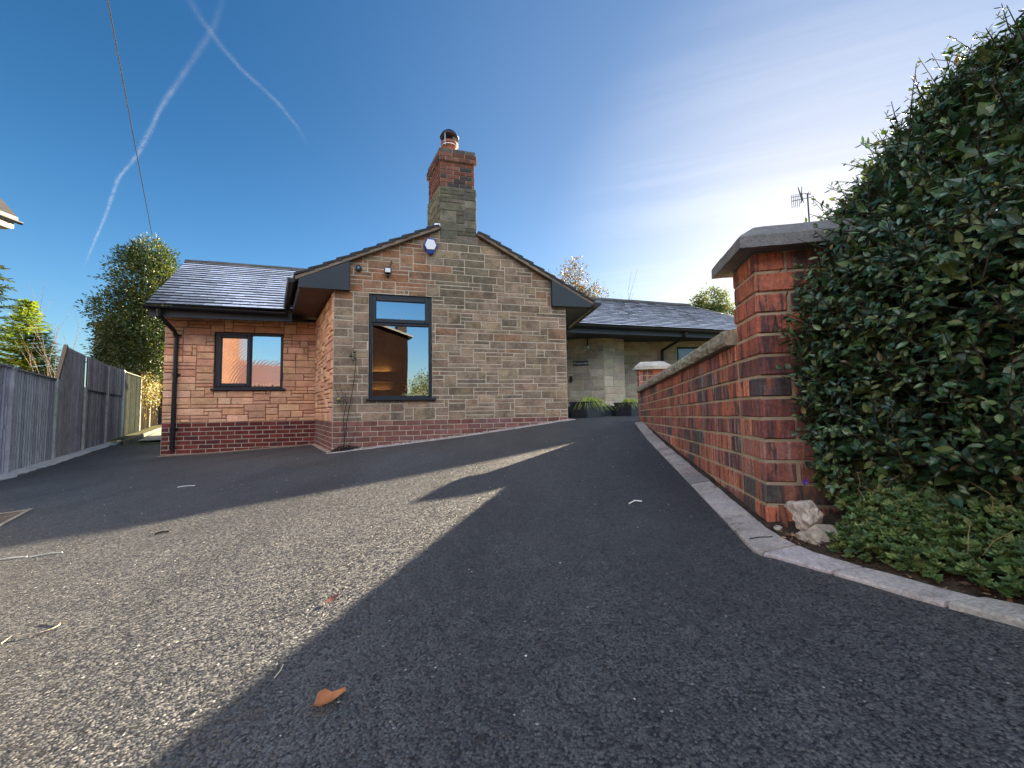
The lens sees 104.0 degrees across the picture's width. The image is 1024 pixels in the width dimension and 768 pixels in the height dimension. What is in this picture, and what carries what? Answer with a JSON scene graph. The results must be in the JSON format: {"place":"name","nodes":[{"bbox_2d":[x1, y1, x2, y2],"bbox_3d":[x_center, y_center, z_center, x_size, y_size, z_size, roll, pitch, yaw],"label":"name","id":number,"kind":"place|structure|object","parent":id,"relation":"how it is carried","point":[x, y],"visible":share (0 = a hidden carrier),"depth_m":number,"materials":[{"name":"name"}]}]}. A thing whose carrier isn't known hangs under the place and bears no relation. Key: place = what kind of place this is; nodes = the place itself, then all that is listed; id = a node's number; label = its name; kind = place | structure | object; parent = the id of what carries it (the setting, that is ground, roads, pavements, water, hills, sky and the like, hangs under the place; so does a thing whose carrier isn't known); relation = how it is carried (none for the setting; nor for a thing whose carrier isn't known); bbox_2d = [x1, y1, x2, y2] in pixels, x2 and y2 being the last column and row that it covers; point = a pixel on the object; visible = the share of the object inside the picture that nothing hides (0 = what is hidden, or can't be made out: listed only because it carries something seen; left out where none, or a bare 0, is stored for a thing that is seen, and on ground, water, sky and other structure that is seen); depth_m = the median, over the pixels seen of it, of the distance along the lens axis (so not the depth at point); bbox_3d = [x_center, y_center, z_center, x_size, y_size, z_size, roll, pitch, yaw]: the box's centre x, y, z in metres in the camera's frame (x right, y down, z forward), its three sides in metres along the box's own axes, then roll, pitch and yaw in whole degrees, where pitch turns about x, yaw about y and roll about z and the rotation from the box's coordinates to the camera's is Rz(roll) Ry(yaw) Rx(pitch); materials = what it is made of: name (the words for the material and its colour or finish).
{"place":"outdoors","nodes":[
{"label":"outdoors","id":0,"kind":"place"},
{"bbox_2d":[0,442,122,480],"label":"footing path","id":1,"kind":"structure","parent":0,"point":[19,471],"depth_m":6.56,"materials":[{"name":"concrete"}]},
{"bbox_2d":[106,440,160,445],"bbox_3d":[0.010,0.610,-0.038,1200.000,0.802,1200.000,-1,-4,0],"label":"ground","id":2,"kind":"structure","parent":0,"point":[152,442],"depth_m":10.66,"materials":[{"name":"grey concrete"}]},
{"bbox_2d":[0,198,23,228],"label":"neighbour house","id":3,"kind":"structure","parent":2,"relation":"on","point":[8,218],"depth_m":12.52,"materials":[{"name":"tile"}]},
{"bbox_2d":[0,265,57,372],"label":"cedar tree","id":4,"kind":"object","parent":2,"relation":"on","point":[2,278],"visible":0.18,"depth_m":17.93,"materials":[{"name":"green plant"}]},
{"bbox_2d":[0,298,60,377],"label":"conifer","id":5,"kind":"object","parent":2,"relation":"on","point":[23,313],"visible":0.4,"depth_m":15.34,"materials":[{"name":"green plant"}]},
{"bbox_2d":[15,280,81,377],"bbox_3d":[-12.541,-0.544,11.064,1.568,4.438,1.245,-1,-4,0],"label":"bare sapling","id":6,"kind":"object","parent":2,"relation":"on","point":[43,344],"visible":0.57,"depth_m":11.01,"materials":[{"name":"brown plant"}]},
{"bbox_2d":[0,344,158,473],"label":"fence","id":7,"kind":"object","parent":2,"relation":"on","point":[64,411],"visible":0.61,"depth_m":7.43,"materials":[{"name":"wood"}]},
{"bbox_2d":[138,372,162,429],"bbox_3d":[-14.876,0.747,16.851,0.439,2.245,7.410,2,-4,-36],"label":"creeper","id":8,"kind":"object","parent":7,"relation":"attached to","point":[150,387],"visible":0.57,"depth_m":15.30,"materials":[{"name":"yellow plant"}]},
{"bbox_2d":[88,322,162,423],"bbox_3d":[-16.881,-0.213,20.070,4.450,4.980,4.300,-1,-4,0],"label":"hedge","id":9,"kind":"object","parent":2,"relation":"on","point":[160,415],"visible":0.04,"depth_m":18.03,"materials":[{"name":"green plant"}]},
{"bbox_2d":[73,232,182,383],"bbox_3d":[-14.052,-2.068,15.249,4.310,7.792,3.108,-1,-4,0],"label":"holly tree","id":10,"kind":"object","parent":2,"relation":"on","point":[136,331],"visible":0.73,"depth_m":14.69,"materials":[{"name":"green plant"}]},
{"bbox_2d":[123,427,160,443],"bbox_3d":[-13.118,1.722,14.909,0.062,0.446,11.431,2,-4,-34],"label":"path edging","id":11,"kind":"object","parent":2,"relation":"on","point":[134,438],"visible":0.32,"depth_m":11.63,"materials":[{"name":"concrete"}]},
{"bbox_2d":[142,129,736,455],"bbox_3d":[-0.802,-1.229,11.721,16.180,5.530,10.563,0,-4,-15],"label":"bungalow","id":12,"kind":"object","parent":2,"relation":"on","point":[464,328],"visible":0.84,"depth_m":6.62,"materials":[{"name":"stone"}]},
{"bbox_2d":[210,332,284,390],"bbox_3d":[-4.826,-0.406,7.391,1.190,1.061,0.248,0,-4,-15],"label":"window","id":13,"kind":"structure","parent":12,"relation":"in","point":[243,361],"depth_m":7.35,"materials":[{"name":"black"}]},
{"bbox_2d":[355,265,361,271],"bbox_3d":[-2.274,-1.720,5.927,0.092,0.092,0.056,0,-4,-15],"label":"dome camera","id":14,"kind":"object","parent":12,"relation":"attached to","point":[358,268],"visible":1,"depth_m":5.92,"materials":[{"name":"black plastic"}]},
{"bbox_2d":[384,260,391,276],"bbox_3d":[-1.870,-1.751,6.038,0.112,0.272,0.086,0,-4,-15],"label":"floodlight","id":15,"kind":"object","parent":12,"relation":"attached to","point":[387,270],"visible":1,"depth_m":6.00,"materials":[{"name":"black plastic"}]},
{"bbox_2d":[366,294,435,400],"bbox_3d":[-1.673,-0.549,6.102,1.018,1.604,0.329,0,-4,-8],"label":"window","id":16,"kind":"structure","parent":12,"relation":"in","point":[400,327],"depth_m":6.09,"materials":[{"name":"black"}]},
{"bbox_2d":[424,238,437,254],"bbox_3d":[-1.267,-2.144,6.223,0.213,0.250,0.068,0,-4,-15],"label":"alarm box","id":17,"kind":"object","parent":12,"relation":"attached to","point":[430,245],"visible":1,"depth_m":6.20,"materials":[{"name":"blue"}]},
{"bbox_2d":[573,361,588,365],"bbox_3d":[1.705,-0.510,9.873,0.380,0.108,0.018,-2,-4,12],"label":"name sign","id":18,"kind":"object","parent":12,"relation":"attached to","point":[578,363],"visible":1,"depth_m":9.87,"materials":[{"name":"black plastic"}]},
{"bbox_2d":[677,347,697,360],"bbox_3d":[4.941,-0.476,10.562,1.196,1.020,0.065,-1,-4,-1],"label":"window","id":19,"kind":"structure","parent":12,"relation":"in","point":[677,347],"depth_m":10.55,"materials":[{"name":"black"}]},
{"bbox_2d":[548,255,613,297],"bbox_3d":[3.267,-2.495,20.387,3.834,8.339,2.236,-1,-4,0],"label":"golden tree","id":20,"kind":"object","parent":2,"relation":"on","point":[587,292],"visible":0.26,"depth_m":20.34,"materials":[{"name":"brown plant"}]},
{"bbox_2d":[688,282,734,315],"bbox_3d":[11.671,-2.070,22.345,3.520,7.471,2.284,-1,-4,0],"label":"evergreen tree","id":21,"kind":"object","parent":2,"relation":"on","point":[716,306],"visible":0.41,"depth_m":22.15,"materials":[{"name":"green plant"}]},
{"bbox_2d":[633,218,874,521],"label":"garden wall","id":22,"kind":"structure","parent":2,"relation":"on","point":[718,407],"depth_m":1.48,"materials":[{"name":"brick"}]},
{"bbox_2d":[791,186,813,221],"bbox_3d":[10.547,-3.092,14.212,0.824,8.121,0.055,-1,-4,0],"label":"aerial","id":23,"kind":"object","parent":2,"relation":"on","point":[801,197],"visible":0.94,"depth_m":14.43,"materials":[{"name":"silver metal"}]},
{"bbox_3d":[3.675,-3.145,-6.058,0.220,6.900,0.209,-1,-4,0],"label":"utility pole","id":24,"kind":"object","parent":2,"relation":"on","visible":0},
{"bbox_2d":[107,0,152,238],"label":"overhead wire","id":25,"kind":"object","parent":24,"relation":"attached to","point":[126,102],"visible":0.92,"depth_m":8.42,"materials":[{"name":"black plastic"}]},
{"bbox_2d":[110,424,160,440],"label":"alley bed soil","id":26,"kind":"structure","parent":0,"point":[139,432],"depth_m":12.58,"materials":[{"name":"brown soil"}]},
{"bbox_2d":[138,430,160,440],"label":"alley path","id":27,"kind":"structure","parent":0,"point":[155,436],"depth_m":11.70,"materials":[{"name":"beige concrete"}]},
{"bbox_2d":[0,416,1023,767],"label":"driveway","id":28,"kind":"structure","parent":0,"point":[486,586],"depth_m":0.96,"materials":[{"name":"grey asphalt"}]},
{"bbox_2d":[0,508,33,525],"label":"inspection cover","id":29,"kind":"object","parent":28,"relation":"on","point":[6,517],"visible":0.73,"depth_m":2.90,"materials":[{"name":"metal"}]},
{"bbox_2d":[0,620,68,643],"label":"twig","id":30,"kind":"object","parent":28,"relation":"on","point":[41,631],"visible":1,"depth_m":1.17,"materials":[{"name":"beige wood"}]},
{"bbox_2d":[29,552,62,557],"bbox_3d":[-2.238,0.820,1.924,0.125,0.014,0.010,0,-4,-15],"label":"straw","id":31,"kind":"object","parent":28,"relation":"on","point":[45,553],"visible":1,"depth_m":1.92,"materials":[{"name":"beige plant"}]},
{"bbox_2d":[307,687,345,706],"bbox_3d":[-0.353,0.598,0.760,0.061,0.014,0.050,-1,-4,0],"label":"dead leaf","id":32,"kind":"object","parent":28,"relation":"on","point":[325,696],"visible":1,"depth_m":0.77,"materials":[{"name":"orange plant"}]},
{"bbox_2d":[325,593,339,602],"bbox_3d":[-0.531,0.631,1.179,0.020,0.008,0.050,-3,-4,35],"label":"dead leaf","id":33,"kind":"object","parent":28,"relation":"on","point":[331,598],"visible":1,"depth_m":1.18,"materials":[{"name":"red plant"}]},
{"bbox_2d":[331,444,369,451],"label":"mulch","id":34,"kind":"object","parent":28,"relation":"on","point":[343,448],"visible":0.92,"depth_m":5.67,"materials":[{"name":"brown plant"}]},
{"bbox_2d":[332,348,357,444],"bbox_3d":[-2.393,0.221,5.738,0.355,1.496,0.072,0,-4,-15],"label":"climbing rose","id":35,"kind":"object","parent":34,"relation":"on","point":[353,351],"visible":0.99,"depth_m":5.76,"materials":[{"name":"brown plant"}]},
{"bbox_2d":[11,430,691,735],"bbox_3d":[-1.539,0.720,3.223,5.878,0.614,5.420,-1,-4,0],"label":"grit","id":36,"kind":"object","parent":28,"relation":"on","point":[385,528],"visible":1,"depth_m":1.87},
{"bbox_2d":[157,419,575,456],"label":"footing kerb","id":37,"kind":"structure","parent":28,"relation":"on","point":[327,451],"depth_m":6.46,"materials":[{"name":"concrete"}]},
{"bbox_2d":[350,419,570,449],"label":"gravel","id":38,"kind":"structure","parent":28,"relation":"on","point":[458,435],"depth_m":6.08,"materials":[{"name":"grey gravel"}]},
{"bbox_2d":[635,422,1023,627],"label":"kerb","id":39,"kind":"structure","parent":28,"relation":"on","point":[744,525],"depth_m":1.07,"materials":[{"name":"grey concrete"}]},
{"bbox_2d":[0,0,1023,386],"label":"sky","id":40,"kind":"structure","parent":0,"point":[622,136],"materials":[{"name":"blue"}]},
{"bbox_2d":[647,426,1023,604],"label":"flower bed soil","id":41,"kind":"structure","parent":0,"point":[949,583],"depth_m":1.04,"materials":[{"name":"brown soil"}]},
{"bbox_2d":[774,525,781,530],"bbox_3d":[0.869,0.471,1.306,0.026,0.020,0.021,-1,-4,0],"label":"pebble","id":42,"kind":"object","parent":41,"relation":"on","point":[778,527],"visible":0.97,"depth_m":1.30,"materials":[{"name":"stone"}]},
{"bbox_2d":[778,505,787,527],"bbox_3d":[0.893,0.434,1.315,0.022,0.071,0.016,-1,-4,0],"label":"terracotta shard","id":43,"kind":"object","parent":41,"relation":"on","point":[783,513],"visible":1,"depth_m":1.31,"materials":[{"name":"orange ceramic"}]},
{"bbox_2d":[803,479,807,499],"bbox_3d":[0.938,0.357,1.272,0.016,0.117,0.045,-4,-5,41],"label":"violet","id":44,"kind":"object","parent":41,"relation":"on","point":[805,481],"visible":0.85,"depth_m":1.27,"materials":[{"name":"purple plant"}]},
{"bbox_2d":[795,524,838,544],"bbox_3d":[0.917,0.468,1.192,0.112,0.098,0.127,1,-4,-34],"label":"rock","id":45,"kind":"object","parent":41,"relation":"on","point":[814,533],"visible":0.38,"depth_m":1.18,"materials":[{"name":"stone"}]},
{"bbox_2d":[785,500,822,530],"bbox_3d":[0.909,0.409,1.238,0.081,0.106,0.099,-1,-4,0],"label":"rock","id":46,"kind":"object","parent":45,"relation":"on","point":[807,514],"visible":0.95,"depth_m":1.21,"materials":[{"name":"stone"}]},
{"bbox_2d":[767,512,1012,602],"bbox_3d":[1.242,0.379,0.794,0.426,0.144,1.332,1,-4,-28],"label":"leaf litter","id":47,"kind":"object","parent":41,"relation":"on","point":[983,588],"visible":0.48,"depth_m":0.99,"materials":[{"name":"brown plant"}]},
{"bbox_2d":[771,3,1023,536],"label":"hedge","id":48,"kind":"object","parent":41,"relation":"on","point":[926,343],"visible":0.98,"depth_m":1.09,"materials":[{"name":"green plant"}]},
{"bbox_2d":[811,454,1023,598],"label":"ground cover","id":49,"kind":"object","parent":41,"relation":"on","point":[923,527],"visible":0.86,"depth_m":0.96,"materials":[{"name":"green plant"}]},
{"bbox_2d":[828,465,1023,554],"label":"dry stems","id":50,"kind":"object","parent":41,"relation":"on","point":[936,506],"visible":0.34,"depth_m":1.00,"materials":[{"name":"brown plant"}]},
{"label":"entrance paving","id":51,"kind":"structure","parent":0,"visible":0},
{"bbox_2d":[568,406,570,417],"bbox_3d":[1.029,0.553,7.840,0.356,0.224,0.356,0,-4,-15],"label":"planter","id":52,"kind":"object","parent":51,"relation":"on","point":[569,413],"visible":0.2,"depth_m":7.69,"materials":[{"name":"plastic"}]},
{"bbox_2d":[569,401,601,417],"bbox_3d":[1.368,0.480,7.403,0.436,0.304,0.436,2,-5,-40],"label":"planter","id":53,"kind":"object","parent":51,"relation":"on","point":[583,411],"visible":0.82,"depth_m":7.25,"materials":[{"name":"plastic"}]},
{"bbox_2d":[572,397,621,411],"bbox_3d":[1.561,0.378,7.255,0.965,0.312,0.922,-1,-4,0],"label":"grass plant","id":54,"kind":"object","parent":53,"relation":"in","point":[589,399],"depth_m":7.25,"materials":[{"name":"green plant"}]},
{"bbox_2d":[601,406,615,415],"bbox_3d":[2.030,0.585,8.598,0.476,0.224,0.476,0,-4,-12],"label":"planter","id":55,"kind":"object","parent":51,"relation":"on","point":[610,412],"visible":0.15,"depth_m":8.37,"materials":[{"name":"plastic"}]},
{"bbox_2d":[614,402,638,415],"bbox_3d":[2.409,0.523,8.231,0.436,0.289,0.436,2,-5,-38],"label":"planter","id":56,"kind":"object","parent":51,"relation":"on","point":[627,409],"visible":0.76,"depth_m":8.06,"materials":[{"name":"plastic"}]},
{"bbox_2d":[617,398,637,408],"bbox_3d":[2.478,0.419,8.207,0.707,0.258,0.657,3,-5,-44],"label":"grass plant","id":57,"kind":"object","parent":56,"relation":"in","point":[628,400],"depth_m":8.12,"materials":[{"name":"green plant"}]}
]}

